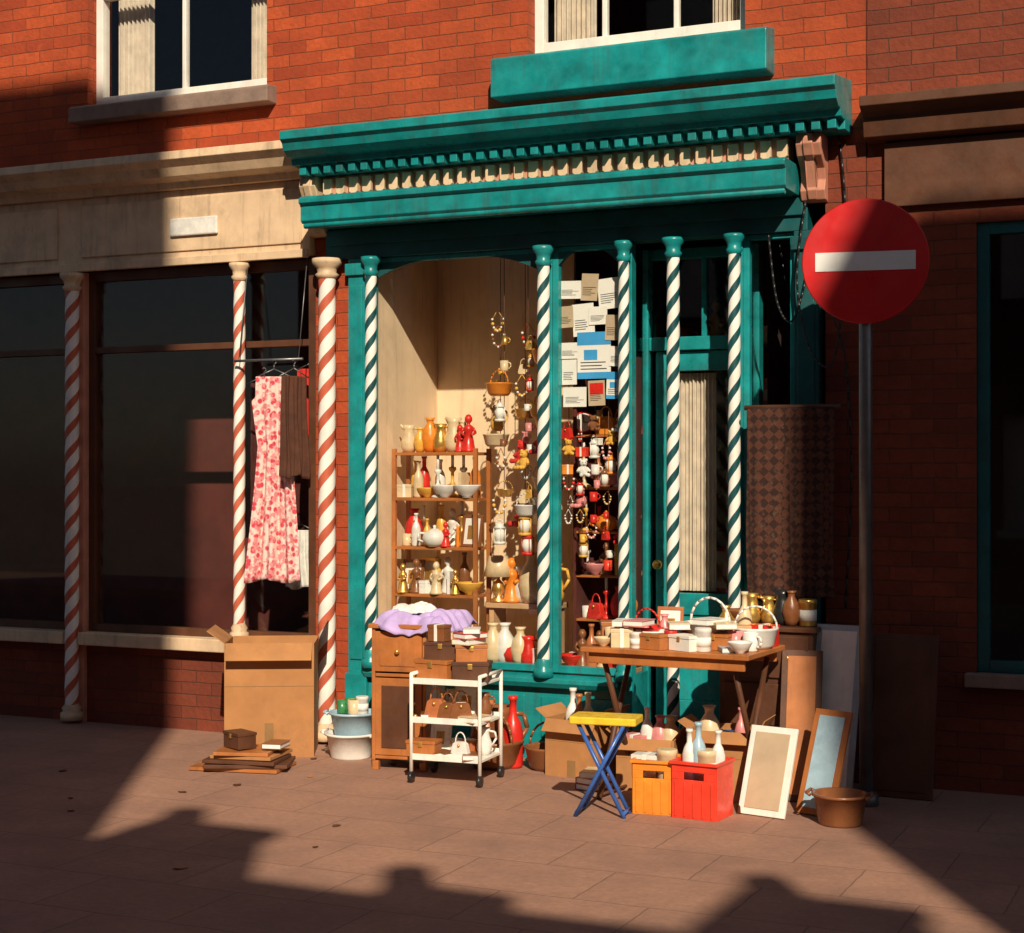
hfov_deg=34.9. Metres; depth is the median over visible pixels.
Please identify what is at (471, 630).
book
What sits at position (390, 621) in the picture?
blanket
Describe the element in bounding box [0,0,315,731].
shop building
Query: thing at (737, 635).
mug
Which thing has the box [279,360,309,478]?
shirt
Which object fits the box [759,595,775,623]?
jug
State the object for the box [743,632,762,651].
mug
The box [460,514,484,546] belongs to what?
framed picture
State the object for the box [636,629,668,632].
bowl
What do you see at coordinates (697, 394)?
door
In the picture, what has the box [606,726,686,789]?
cardboard box
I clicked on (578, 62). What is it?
window
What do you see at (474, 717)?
book
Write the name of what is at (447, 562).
figurine
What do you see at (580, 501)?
soft toy
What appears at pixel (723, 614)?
vase
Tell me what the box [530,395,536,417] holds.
basket
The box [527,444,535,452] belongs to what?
mug
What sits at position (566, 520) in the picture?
bead string
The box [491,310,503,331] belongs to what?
bead string
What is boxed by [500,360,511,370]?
mug
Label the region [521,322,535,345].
bead string
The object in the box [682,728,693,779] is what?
bottle
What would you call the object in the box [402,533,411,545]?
mug
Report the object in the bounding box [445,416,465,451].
jug
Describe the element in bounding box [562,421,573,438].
purse
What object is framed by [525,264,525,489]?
cord
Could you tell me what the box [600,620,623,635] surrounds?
wooden box
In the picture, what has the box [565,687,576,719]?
bottle
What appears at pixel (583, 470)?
soft toy
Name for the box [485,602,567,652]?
bench
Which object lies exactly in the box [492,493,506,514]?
bead string
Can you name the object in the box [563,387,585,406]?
poster
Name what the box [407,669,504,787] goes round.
serving trolley
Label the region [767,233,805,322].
cable
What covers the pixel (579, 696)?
bottle
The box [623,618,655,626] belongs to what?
book
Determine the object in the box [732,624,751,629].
wooden box
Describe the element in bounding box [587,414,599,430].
soft toy
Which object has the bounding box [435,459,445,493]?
bottle
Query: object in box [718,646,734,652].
book
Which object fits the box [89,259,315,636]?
window
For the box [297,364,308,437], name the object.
shirt
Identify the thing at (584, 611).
mug
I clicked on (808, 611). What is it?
tin
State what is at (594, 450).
lantern
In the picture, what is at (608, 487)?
cord
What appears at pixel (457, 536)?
standing book
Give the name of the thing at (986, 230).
window
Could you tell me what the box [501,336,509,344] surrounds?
mug
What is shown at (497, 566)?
table lamp
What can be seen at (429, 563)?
framed picture
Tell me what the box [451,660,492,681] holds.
wooden box
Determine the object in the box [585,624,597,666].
bottle
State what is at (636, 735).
gift box
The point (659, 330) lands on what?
shelf unit
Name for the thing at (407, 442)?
jug
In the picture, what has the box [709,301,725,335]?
figurine
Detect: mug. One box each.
[337,699,347,713]
[345,697,355,713]
[348,699,357,714]
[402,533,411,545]
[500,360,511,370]
[500,439,508,446]
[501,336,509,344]
[524,404,531,410]
[525,423,534,431]
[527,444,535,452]
[580,534,586,542]
[582,605,588,617]
[590,492,600,501]
[590,515,599,522]
[591,464,602,474]
[594,480,600,487]
[603,512,608,518]
[604,560,611,570]
[605,626,618,643]
[607,550,614,557]
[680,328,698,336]
[727,630,742,639]
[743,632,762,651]
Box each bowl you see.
[417,487,434,497]
[432,485,455,497]
[453,485,480,497]
[456,581,482,594]
[562,653,581,665]
[583,562,603,574]
[593,636,610,646]
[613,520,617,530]
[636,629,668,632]
[727,640,752,653]
[730,608,739,622]
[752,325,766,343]
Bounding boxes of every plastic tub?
[320,728,371,760]
[323,708,371,735]
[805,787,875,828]
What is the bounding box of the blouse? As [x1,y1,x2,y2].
[286,514,308,589]
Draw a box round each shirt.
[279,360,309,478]
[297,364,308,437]
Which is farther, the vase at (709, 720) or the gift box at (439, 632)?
the gift box at (439, 632)
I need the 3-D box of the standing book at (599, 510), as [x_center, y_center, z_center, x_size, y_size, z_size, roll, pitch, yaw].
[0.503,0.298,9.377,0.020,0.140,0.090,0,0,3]
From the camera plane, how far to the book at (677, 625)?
7.81 m
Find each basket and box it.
[467,711,523,769]
[483,424,509,446]
[485,370,512,395]
[496,481,513,496]
[514,493,536,515]
[515,399,533,418]
[524,721,544,771]
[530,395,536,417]
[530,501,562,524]
[531,343,536,363]
[532,466,565,490]
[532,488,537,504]
[628,608,663,631]
[686,596,733,633]
[734,605,778,649]
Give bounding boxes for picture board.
[739,725,798,819]
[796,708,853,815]
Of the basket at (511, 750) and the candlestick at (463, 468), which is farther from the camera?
the candlestick at (463, 468)
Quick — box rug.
[744,403,841,600]
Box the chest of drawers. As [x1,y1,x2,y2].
[720,621,830,726]
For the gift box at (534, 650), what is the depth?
9.22 m
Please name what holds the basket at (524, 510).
hanging from the cord
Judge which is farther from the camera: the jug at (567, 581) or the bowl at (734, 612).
the jug at (567, 581)
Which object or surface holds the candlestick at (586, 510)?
on the shelf unit at (586, 587)
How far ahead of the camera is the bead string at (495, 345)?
9.61 m
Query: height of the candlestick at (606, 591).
0.250 m
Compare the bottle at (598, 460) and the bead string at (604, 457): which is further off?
the bottle at (598, 460)
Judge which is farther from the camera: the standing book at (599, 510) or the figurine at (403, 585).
the figurine at (403, 585)
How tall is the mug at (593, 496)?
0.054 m
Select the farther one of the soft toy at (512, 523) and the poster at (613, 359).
the soft toy at (512, 523)
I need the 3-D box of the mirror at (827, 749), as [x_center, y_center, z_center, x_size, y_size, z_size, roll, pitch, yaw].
[1.465,1.388,7.643,0.200,0.500,0.021,0,-20,45]
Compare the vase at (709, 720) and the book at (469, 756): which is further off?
the book at (469, 756)
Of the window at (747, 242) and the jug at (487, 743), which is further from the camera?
the window at (747, 242)
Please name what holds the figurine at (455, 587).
on the shelf unit at (475, 548)
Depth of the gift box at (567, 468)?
9.18 m
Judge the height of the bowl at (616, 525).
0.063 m
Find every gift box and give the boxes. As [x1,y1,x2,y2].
[397,484,413,496]
[419,580,431,593]
[427,623,451,641]
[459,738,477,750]
[532,647,536,662]
[562,464,572,473]
[575,447,588,456]
[593,438,602,444]
[610,627,632,647]
[626,732,646,738]
[631,751,656,777]
[749,623,779,646]
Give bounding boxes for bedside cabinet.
[368,623,444,771]
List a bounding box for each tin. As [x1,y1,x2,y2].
[356,695,368,713]
[630,631,641,648]
[657,747,677,778]
[664,630,676,633]
[695,627,711,651]
[697,748,716,780]
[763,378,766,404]
[798,598,816,625]
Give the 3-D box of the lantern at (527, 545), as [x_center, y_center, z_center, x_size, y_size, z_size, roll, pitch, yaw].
[0.090,0.433,9.377,0.077,0.158,0.076,0,0,10]
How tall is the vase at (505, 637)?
0.234 m
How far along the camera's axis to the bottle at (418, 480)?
9.72 m
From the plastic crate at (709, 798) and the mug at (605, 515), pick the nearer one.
the plastic crate at (709, 798)
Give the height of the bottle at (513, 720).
0.387 m
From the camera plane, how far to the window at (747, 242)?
8.64 m
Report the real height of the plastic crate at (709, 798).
0.264 m
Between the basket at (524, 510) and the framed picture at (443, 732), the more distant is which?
the basket at (524, 510)
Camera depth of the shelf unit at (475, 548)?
9.68 m
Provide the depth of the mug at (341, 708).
9.13 m
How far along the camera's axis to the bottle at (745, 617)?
7.98 m
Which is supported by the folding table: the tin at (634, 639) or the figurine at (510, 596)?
the tin at (634, 639)
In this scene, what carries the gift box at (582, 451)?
hanging from the cord
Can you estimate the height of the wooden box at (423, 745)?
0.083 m
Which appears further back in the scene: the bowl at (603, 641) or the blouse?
the blouse
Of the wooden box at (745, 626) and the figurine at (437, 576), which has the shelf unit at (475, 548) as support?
the figurine at (437, 576)
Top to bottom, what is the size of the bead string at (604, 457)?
0.115 m
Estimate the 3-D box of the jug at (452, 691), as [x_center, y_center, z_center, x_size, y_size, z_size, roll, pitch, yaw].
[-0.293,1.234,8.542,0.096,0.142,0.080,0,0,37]
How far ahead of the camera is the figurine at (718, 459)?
10.60 m
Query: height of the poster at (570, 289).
0.100 m
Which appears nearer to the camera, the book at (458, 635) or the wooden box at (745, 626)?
the wooden box at (745, 626)
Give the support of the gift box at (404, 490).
on the shelf unit at (475, 548)
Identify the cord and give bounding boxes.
[500,258,500,433]
[504,259,504,540]
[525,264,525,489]
[595,379,595,539]
[608,399,608,559]
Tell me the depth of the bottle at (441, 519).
9.77 m
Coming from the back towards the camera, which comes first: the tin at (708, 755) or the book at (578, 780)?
the book at (578, 780)
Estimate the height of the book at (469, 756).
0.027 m
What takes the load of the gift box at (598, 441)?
hanging from the cord at (595, 475)
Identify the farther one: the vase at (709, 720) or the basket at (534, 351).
the basket at (534, 351)
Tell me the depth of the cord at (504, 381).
9.46 m
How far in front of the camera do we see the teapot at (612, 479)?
9.24 m
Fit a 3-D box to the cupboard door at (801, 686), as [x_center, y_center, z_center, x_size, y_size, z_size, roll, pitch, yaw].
[1.415,1.269,7.997,0.200,0.740,0.020,0,-16,17]
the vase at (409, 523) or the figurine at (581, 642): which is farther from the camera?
the vase at (409, 523)
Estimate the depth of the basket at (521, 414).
9.51 m
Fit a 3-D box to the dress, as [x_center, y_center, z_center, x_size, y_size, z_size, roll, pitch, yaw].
[-1.428,0.029,9.701,0.339,1.334,0.066,0,0,10]
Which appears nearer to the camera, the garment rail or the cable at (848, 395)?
the cable at (848, 395)
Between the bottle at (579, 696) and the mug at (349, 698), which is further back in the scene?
the mug at (349, 698)
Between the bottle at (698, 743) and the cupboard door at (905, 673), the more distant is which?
the cupboard door at (905, 673)
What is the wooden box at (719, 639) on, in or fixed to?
on the folding table
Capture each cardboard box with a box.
[207,618,328,756]
[535,702,629,777]
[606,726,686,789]
[678,714,775,802]
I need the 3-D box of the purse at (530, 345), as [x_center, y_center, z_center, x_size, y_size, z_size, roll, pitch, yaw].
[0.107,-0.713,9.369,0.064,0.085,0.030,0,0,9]
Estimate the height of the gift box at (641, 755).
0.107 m
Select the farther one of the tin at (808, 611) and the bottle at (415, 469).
the bottle at (415, 469)
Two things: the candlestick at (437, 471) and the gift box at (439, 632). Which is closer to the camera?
the gift box at (439, 632)
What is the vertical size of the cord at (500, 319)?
1.150 m
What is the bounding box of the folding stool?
[569,711,642,818]
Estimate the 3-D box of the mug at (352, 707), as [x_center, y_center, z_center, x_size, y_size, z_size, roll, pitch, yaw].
[-0.868,1.344,9.103,0.102,0.083,0.069,0,0,17]
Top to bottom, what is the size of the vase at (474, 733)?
0.349 m
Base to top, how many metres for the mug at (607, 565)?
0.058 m
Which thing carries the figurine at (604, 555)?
on the shelf unit at (586, 587)
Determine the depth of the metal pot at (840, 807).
7.33 m
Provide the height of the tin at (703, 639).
0.112 m
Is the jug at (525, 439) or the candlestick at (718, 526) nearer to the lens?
the jug at (525, 439)
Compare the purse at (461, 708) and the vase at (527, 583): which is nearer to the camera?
the purse at (461, 708)
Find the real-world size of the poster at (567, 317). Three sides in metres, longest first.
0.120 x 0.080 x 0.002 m
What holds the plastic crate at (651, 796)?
on the pavement
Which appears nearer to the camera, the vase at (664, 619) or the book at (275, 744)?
the vase at (664, 619)
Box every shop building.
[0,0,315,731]
[280,0,866,782]
[859,0,1023,795]
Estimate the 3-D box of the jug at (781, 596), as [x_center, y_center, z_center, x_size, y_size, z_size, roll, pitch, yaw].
[1.382,0.710,8.261,0.125,0.183,0.104,0,0,18]
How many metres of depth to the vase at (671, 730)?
8.25 m
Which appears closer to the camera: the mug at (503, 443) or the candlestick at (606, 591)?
the candlestick at (606, 591)
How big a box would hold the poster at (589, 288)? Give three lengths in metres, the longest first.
0.150 x 0.100 x 0.002 m
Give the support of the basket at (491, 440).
hanging from the cord at (500, 319)
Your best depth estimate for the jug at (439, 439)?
9.68 m
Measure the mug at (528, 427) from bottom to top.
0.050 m
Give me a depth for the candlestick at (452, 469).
9.75 m
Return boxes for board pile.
[189,744,295,773]
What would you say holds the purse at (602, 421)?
on the shelf unit at (586, 587)
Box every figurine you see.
[397,563,408,592]
[409,558,421,592]
[429,562,442,594]
[440,522,450,546]
[441,557,453,593]
[447,508,459,545]
[450,569,460,594]
[454,424,463,451]
[460,414,476,451]
[502,558,519,602]
[574,629,585,665]
[599,542,612,574]
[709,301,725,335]
[716,426,723,468]
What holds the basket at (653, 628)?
on the folding table
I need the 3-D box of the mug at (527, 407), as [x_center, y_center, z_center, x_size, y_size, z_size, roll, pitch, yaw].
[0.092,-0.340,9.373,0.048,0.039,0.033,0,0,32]
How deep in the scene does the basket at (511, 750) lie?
8.72 m
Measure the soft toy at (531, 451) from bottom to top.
0.157 m
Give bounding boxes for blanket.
[374,608,477,636]
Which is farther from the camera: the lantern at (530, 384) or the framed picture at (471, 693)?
the lantern at (530, 384)
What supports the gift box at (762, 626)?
on the folding table
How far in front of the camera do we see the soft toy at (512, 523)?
9.52 m
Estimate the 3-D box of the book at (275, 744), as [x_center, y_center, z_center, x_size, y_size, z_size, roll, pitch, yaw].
[-1.276,1.503,8.811,0.110,0.030,0.160,0,0,12]
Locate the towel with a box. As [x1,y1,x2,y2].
[392,601,436,613]
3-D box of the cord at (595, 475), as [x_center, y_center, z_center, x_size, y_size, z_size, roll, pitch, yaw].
[0.467,-0.118,9.141,0.005,1.060,0.004,0,0,25]
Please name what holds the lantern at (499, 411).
hanging from the cord at (504, 381)
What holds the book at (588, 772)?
on the book at (578, 780)
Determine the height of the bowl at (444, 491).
0.075 m
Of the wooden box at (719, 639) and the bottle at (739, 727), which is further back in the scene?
the bottle at (739, 727)
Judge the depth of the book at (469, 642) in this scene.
8.38 m
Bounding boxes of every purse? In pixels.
[424,687,445,717]
[437,692,453,718]
[449,690,471,718]
[451,732,469,756]
[518,359,529,373]
[518,482,532,503]
[525,335,535,349]
[525,484,533,497]
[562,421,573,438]
[587,593,604,618]
[596,406,616,434]
[601,526,609,539]
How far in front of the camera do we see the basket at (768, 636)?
7.79 m
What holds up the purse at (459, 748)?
on the serving trolley
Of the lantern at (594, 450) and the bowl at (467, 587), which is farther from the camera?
the bowl at (467, 587)
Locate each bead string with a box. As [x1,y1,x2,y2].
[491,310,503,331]
[491,325,503,347]
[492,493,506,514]
[495,448,505,470]
[515,374,526,396]
[520,465,531,479]
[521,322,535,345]
[563,474,574,490]
[564,509,571,523]
[586,523,596,538]
[601,440,610,459]
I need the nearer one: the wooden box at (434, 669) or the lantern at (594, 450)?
the wooden box at (434, 669)
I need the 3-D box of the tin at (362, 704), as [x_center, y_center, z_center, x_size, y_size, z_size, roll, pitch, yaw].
[-0.838,1.335,9.112,0.072,0.102,0.071,0,0,0]
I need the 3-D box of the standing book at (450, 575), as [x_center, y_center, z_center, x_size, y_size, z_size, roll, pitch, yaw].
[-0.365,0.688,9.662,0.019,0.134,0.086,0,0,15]
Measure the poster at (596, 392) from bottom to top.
0.140 m
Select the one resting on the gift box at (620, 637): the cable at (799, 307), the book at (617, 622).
the book at (617, 622)
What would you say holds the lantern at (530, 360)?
hanging from the cord
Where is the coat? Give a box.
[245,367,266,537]
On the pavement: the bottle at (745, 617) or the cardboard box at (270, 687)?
the cardboard box at (270, 687)
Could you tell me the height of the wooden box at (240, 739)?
0.086 m
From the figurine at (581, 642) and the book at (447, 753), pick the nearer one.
the book at (447, 753)
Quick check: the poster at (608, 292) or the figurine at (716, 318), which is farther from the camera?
the figurine at (716, 318)
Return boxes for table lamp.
[483,555,509,601]
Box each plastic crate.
[630,754,681,815]
[669,756,735,821]
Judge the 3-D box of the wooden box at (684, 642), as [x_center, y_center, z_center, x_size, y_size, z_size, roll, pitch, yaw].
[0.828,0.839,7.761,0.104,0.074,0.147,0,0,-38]
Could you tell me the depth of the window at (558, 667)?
9.10 m
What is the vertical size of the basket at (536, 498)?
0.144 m
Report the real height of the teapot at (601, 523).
0.118 m
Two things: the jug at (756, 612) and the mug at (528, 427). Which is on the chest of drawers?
the jug at (756, 612)
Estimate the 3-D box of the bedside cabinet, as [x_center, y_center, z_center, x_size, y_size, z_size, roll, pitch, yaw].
[-0.566,1.238,8.867,0.340,0.785,0.369,0,0,17]
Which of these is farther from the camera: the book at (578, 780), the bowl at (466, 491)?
the bowl at (466, 491)
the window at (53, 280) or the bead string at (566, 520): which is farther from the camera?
the window at (53, 280)
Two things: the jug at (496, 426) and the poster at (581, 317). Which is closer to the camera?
the poster at (581, 317)
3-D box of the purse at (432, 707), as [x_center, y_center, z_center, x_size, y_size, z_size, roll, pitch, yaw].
[-0.394,1.222,8.421,0.124,0.164,0.058,0,0,27]
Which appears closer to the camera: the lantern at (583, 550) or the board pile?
the board pile
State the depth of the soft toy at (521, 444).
9.49 m
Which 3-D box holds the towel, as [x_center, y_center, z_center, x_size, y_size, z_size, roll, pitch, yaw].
[-0.527,0.778,8.909,0.270,0.070,0.247,0,0,-5]
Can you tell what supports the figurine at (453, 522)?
on the shelf unit at (475, 548)
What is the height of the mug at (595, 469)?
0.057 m
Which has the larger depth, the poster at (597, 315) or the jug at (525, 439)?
the jug at (525, 439)
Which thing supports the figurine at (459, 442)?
on the shelf unit at (475, 548)
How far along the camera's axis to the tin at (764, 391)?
10.46 m
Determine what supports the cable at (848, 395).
hanging from the shop building at (672, 164)
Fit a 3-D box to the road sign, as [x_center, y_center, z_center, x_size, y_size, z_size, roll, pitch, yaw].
[1.702,0.172,7.837,0.600,2.910,0.120,0,0,15]
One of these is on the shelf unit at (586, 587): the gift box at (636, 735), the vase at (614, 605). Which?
the vase at (614, 605)
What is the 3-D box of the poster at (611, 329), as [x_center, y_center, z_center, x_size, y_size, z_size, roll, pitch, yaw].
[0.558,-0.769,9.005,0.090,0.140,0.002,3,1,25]
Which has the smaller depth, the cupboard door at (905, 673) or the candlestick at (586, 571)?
the cupboard door at (905, 673)
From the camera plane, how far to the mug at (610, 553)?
9.07 m
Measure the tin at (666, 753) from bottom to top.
0.139 m
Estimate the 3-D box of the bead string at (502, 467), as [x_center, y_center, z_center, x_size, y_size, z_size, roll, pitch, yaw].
[-0.065,-0.041,9.442,0.020,0.134,0.086,0,0,-41]
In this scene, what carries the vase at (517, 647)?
on the shop building at (672, 164)
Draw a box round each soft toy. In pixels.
[507,503,530,526]
[509,440,528,462]
[513,449,528,469]
[529,429,536,453]
[562,438,575,454]
[569,488,586,507]
[576,458,590,476]
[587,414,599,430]
[605,430,616,444]
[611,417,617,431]
[613,524,617,543]
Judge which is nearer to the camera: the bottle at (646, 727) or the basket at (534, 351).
the bottle at (646, 727)
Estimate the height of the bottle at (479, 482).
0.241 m
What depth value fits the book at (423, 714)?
8.43 m
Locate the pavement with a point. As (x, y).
(449, 847)
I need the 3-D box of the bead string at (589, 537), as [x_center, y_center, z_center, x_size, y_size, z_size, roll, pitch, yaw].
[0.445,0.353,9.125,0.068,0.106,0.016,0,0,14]
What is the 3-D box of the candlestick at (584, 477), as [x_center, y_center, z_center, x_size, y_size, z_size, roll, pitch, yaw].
[0.414,-0.010,9.327,0.079,0.256,0.077,0,0,-3]
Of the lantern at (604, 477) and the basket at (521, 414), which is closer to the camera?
the lantern at (604, 477)
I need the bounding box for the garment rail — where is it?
[234,258,307,361]
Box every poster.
[561,281,580,298]
[562,306,573,327]
[562,342,576,358]
[562,359,576,384]
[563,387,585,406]
[572,303,594,336]
[577,331,610,378]
[580,273,598,300]
[588,380,604,405]
[589,306,606,324]
[598,277,617,308]
[605,315,617,339]
[606,372,617,398]
[609,346,617,365]
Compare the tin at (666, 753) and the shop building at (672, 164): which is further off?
the shop building at (672, 164)
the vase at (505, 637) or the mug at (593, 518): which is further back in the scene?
the vase at (505, 637)
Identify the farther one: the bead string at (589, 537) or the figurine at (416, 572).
the figurine at (416, 572)
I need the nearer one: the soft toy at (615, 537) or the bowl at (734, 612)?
the bowl at (734, 612)
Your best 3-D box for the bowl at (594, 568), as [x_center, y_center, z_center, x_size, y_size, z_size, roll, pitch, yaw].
[0.476,0.584,9.290,0.143,0.066,0.140,0,0,26]
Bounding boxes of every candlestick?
[421,505,425,545]
[431,455,440,497]
[449,455,457,497]
[455,501,463,546]
[457,455,466,497]
[581,442,590,486]
[581,496,590,530]
[582,537,590,573]
[603,578,612,618]
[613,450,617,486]
[716,475,724,530]
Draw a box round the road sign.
[802,198,929,807]
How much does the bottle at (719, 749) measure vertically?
0.236 m
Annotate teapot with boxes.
[417,525,455,546]
[503,647,512,661]
[590,510,616,530]
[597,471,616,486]
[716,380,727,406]
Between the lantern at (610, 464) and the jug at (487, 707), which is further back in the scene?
the lantern at (610, 464)
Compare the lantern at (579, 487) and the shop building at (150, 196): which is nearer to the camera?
the lantern at (579, 487)
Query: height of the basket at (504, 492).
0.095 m
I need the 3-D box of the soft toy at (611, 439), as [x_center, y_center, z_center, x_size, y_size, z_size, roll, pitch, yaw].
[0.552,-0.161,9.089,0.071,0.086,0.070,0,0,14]
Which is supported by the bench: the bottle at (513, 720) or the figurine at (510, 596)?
the figurine at (510, 596)
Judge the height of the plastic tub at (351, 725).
0.138 m
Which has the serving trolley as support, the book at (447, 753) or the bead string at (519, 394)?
the book at (447, 753)
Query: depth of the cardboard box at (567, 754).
8.54 m
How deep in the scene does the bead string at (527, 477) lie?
9.53 m
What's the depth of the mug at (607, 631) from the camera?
8.05 m
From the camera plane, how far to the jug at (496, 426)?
9.56 m
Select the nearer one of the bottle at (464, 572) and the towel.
the towel
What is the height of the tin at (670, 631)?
0.089 m
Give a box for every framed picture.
[403,559,424,590]
[421,558,440,579]
[430,724,451,749]
[455,686,477,713]
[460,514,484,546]
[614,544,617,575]
[657,606,683,624]
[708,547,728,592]
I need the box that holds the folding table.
[580,643,784,813]
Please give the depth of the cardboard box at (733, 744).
7.88 m
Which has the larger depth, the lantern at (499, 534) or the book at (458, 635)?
the lantern at (499, 534)
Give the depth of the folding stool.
7.56 m
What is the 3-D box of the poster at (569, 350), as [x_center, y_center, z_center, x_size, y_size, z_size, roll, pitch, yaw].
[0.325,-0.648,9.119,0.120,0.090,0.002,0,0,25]
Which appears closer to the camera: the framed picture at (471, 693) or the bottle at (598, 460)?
the framed picture at (471, 693)
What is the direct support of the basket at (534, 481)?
hanging from the cord
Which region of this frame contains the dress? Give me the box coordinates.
[244,361,299,582]
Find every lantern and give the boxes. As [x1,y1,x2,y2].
[493,519,505,544]
[494,399,504,421]
[518,516,531,535]
[521,531,533,555]
[526,375,533,390]
[527,352,534,366]
[576,479,583,494]
[579,542,587,557]
[589,436,599,457]
[599,466,609,486]
[605,452,615,473]
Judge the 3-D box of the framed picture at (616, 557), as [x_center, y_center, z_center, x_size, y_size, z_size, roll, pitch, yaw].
[0.659,0.518,9.249,0.153,0.201,0.050,0,0,-4]
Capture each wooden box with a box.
[223,728,256,749]
[405,737,442,755]
[414,657,455,678]
[423,640,455,659]
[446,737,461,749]
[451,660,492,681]
[455,643,487,661]
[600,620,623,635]
[639,632,668,650]
[668,633,696,651]
[711,632,731,649]
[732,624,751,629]
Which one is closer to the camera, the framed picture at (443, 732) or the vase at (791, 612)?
the vase at (791, 612)
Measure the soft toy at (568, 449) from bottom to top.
0.097 m
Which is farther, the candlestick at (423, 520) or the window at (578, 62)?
the candlestick at (423, 520)
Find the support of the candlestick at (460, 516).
on the shelf unit at (475, 548)
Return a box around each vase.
[405,508,422,539]
[414,428,423,451]
[422,418,434,451]
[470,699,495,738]
[486,622,498,660]
[498,622,513,661]
[510,626,525,662]
[518,552,537,602]
[610,586,617,618]
[651,715,664,739]
[658,614,668,628]
[663,715,678,740]
[700,705,719,730]
[719,605,734,620]
[782,590,799,625]
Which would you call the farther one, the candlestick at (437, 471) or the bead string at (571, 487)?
the candlestick at (437, 471)
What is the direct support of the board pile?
on the pavement
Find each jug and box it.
[400,424,417,451]
[433,423,448,451]
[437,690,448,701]
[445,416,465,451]
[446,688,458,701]
[476,727,496,754]
[477,692,495,714]
[489,704,528,743]
[490,407,507,430]
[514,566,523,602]
[521,635,536,662]
[522,431,530,443]
[562,567,570,600]
[747,593,765,623]
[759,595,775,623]
[773,588,787,624]
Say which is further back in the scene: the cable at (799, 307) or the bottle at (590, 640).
the bottle at (590, 640)
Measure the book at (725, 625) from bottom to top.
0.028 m
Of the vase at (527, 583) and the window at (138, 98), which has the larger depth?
the window at (138, 98)
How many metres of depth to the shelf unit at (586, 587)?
9.36 m
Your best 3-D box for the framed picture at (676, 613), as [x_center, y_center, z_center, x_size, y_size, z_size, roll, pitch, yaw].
[0.795,0.792,8.184,0.133,0.174,0.043,0,0,18]
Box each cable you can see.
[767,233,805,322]
[796,202,840,367]
[830,135,851,607]
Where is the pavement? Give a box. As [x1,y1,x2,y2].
[0,715,1023,932]
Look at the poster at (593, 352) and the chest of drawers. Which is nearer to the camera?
the chest of drawers
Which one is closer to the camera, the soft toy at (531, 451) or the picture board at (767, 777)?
the picture board at (767, 777)
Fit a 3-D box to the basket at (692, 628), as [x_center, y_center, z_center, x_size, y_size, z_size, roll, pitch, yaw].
[0.969,0.756,7.966,0.256,0.242,0.258,0,0,-44]
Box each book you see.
[261,739,289,749]
[420,711,427,716]
[438,750,451,755]
[447,571,453,593]
[452,638,485,645]
[453,632,487,639]
[456,526,458,546]
[458,472,469,497]
[458,713,490,723]
[462,751,477,760]
[463,627,480,633]
[575,775,613,784]
[575,782,613,791]
[579,766,597,778]
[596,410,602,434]
[598,506,600,530]
[612,618,632,626]
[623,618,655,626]
[666,621,690,629]
[690,617,726,625]
[712,621,737,629]
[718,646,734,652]
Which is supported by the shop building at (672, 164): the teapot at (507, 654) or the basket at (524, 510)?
the teapot at (507, 654)
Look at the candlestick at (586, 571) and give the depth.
9.35 m
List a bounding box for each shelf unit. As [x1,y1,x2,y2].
[392,448,490,631]
[573,357,642,667]
[636,314,825,622]
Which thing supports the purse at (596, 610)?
on the shelf unit at (586, 587)
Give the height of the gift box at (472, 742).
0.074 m
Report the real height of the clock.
0.133 m
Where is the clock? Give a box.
[577,411,590,434]
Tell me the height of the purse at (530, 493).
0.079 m
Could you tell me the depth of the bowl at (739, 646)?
7.60 m
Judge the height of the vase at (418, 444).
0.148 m
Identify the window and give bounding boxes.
[0,275,64,629]
[68,0,276,125]
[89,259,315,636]
[376,249,534,670]
[491,0,774,102]
[553,244,618,675]
[743,232,793,590]
[977,220,1023,673]
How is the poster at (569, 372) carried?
attached to the shop building at (672, 164)
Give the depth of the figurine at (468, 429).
9.59 m
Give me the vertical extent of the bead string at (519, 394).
0.135 m
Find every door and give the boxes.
[652,349,752,737]
[780,650,822,801]
[816,624,858,787]
[873,633,938,800]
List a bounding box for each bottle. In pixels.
[411,461,416,483]
[412,513,420,545]
[413,461,423,496]
[420,456,429,486]
[423,518,429,545]
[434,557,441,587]
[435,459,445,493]
[436,505,445,530]
[459,552,469,592]
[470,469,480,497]
[503,695,522,768]
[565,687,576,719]
[574,693,582,712]
[583,692,593,711]
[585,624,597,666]
[594,454,601,479]
[641,707,652,738]
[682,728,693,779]
[692,722,705,780]
[713,730,724,763]
[735,707,744,732]
[737,591,751,623]
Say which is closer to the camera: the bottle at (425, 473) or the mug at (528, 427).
the mug at (528, 427)
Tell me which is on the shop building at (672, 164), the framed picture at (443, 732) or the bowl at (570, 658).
the bowl at (570, 658)
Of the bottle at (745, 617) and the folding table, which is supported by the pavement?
the folding table
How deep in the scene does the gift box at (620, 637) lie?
7.88 m
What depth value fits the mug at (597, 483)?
9.10 m

